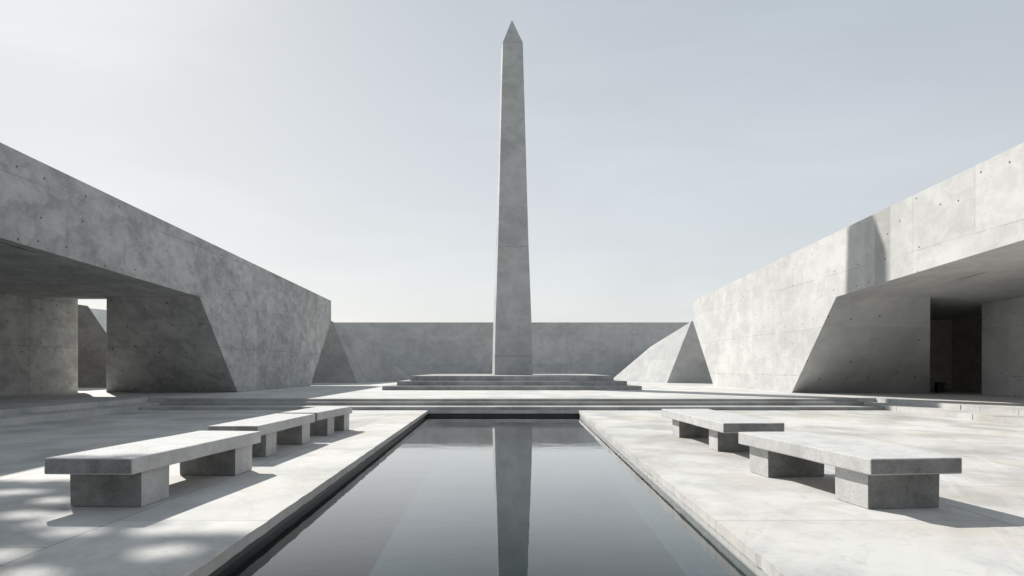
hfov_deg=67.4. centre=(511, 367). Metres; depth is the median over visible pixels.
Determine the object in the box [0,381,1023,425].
plaza
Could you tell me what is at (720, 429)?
stone bench
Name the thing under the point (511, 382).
stepped podium
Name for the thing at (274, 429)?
stone bench
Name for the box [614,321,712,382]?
wedge block
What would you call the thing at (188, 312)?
concrete building
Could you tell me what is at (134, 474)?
stone bench
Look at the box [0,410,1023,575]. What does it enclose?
plaza
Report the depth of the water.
8.84 m
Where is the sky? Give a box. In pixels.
[0,0,1023,321]
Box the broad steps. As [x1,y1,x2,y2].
[141,398,882,409]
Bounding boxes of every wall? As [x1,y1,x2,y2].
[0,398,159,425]
[78,305,105,387]
[90,308,106,331]
[334,322,689,376]
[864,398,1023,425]
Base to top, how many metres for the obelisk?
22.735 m
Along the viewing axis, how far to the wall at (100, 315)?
67.94 m
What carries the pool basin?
in the plaza at (972, 524)
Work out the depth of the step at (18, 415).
23.96 m
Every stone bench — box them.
[44,431,260,506]
[207,414,314,456]
[280,406,351,434]
[662,409,784,450]
[738,431,961,508]
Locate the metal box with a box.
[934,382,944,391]
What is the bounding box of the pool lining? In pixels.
[579,414,767,575]
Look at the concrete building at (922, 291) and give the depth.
32.89 m
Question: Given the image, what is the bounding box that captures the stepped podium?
[382,374,641,389]
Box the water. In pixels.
[217,416,755,575]
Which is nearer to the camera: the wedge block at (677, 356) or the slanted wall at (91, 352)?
the slanted wall at (91, 352)
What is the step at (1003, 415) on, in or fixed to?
on the plaza at (375, 390)
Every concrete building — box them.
[0,142,330,396]
[693,142,1023,396]
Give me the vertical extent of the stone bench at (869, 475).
0.563 m
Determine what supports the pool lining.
attached to the pool basin
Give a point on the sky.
(347, 151)
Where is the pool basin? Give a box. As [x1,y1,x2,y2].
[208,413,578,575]
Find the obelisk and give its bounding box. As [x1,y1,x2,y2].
[492,21,532,374]
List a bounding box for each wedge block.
[311,321,409,382]
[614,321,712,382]
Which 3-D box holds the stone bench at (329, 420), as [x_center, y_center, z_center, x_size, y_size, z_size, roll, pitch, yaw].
[-4.409,1.219,17.552,0.806,0.562,2.708,0,0,4]
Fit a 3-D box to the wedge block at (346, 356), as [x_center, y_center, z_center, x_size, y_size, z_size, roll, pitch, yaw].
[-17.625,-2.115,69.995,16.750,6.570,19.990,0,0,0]
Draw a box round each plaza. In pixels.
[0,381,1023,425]
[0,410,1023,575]

